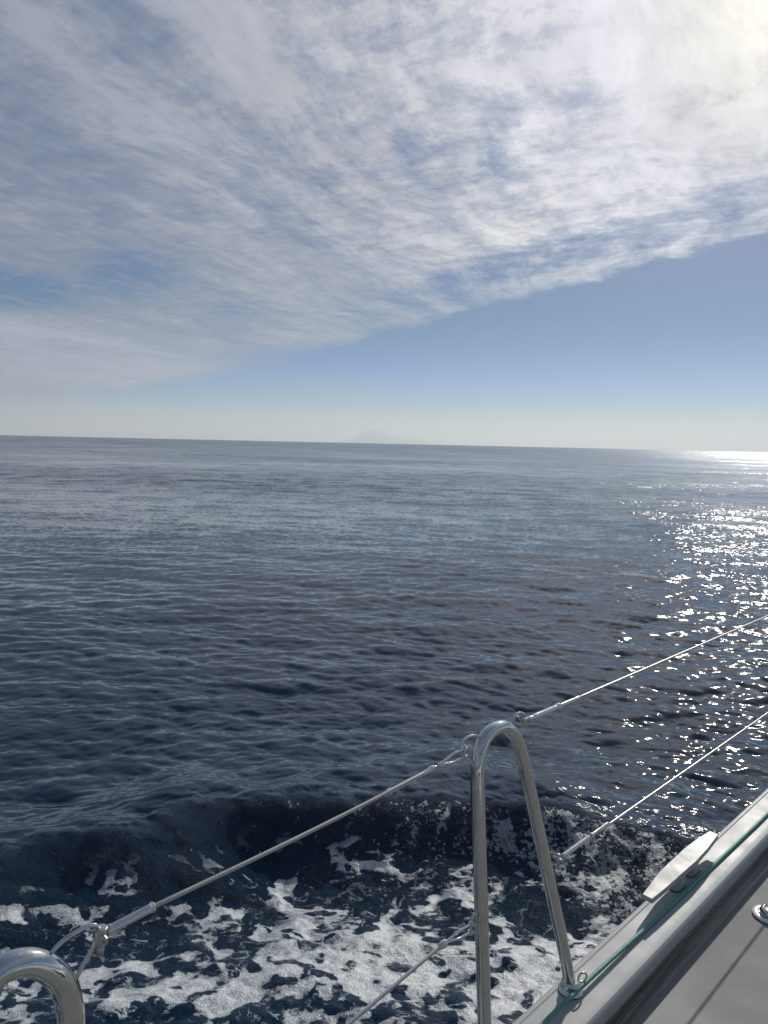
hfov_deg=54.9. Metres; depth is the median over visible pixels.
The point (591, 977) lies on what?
rope
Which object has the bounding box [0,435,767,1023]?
sea
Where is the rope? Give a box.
[539,811,767,1023]
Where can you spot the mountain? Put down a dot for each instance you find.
(374, 436)
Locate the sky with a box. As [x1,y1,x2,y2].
[0,0,767,451]
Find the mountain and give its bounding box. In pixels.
[338,429,444,444]
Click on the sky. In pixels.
(517, 223)
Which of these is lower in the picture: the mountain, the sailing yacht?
the sailing yacht
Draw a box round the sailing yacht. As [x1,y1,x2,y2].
[0,615,767,1023]

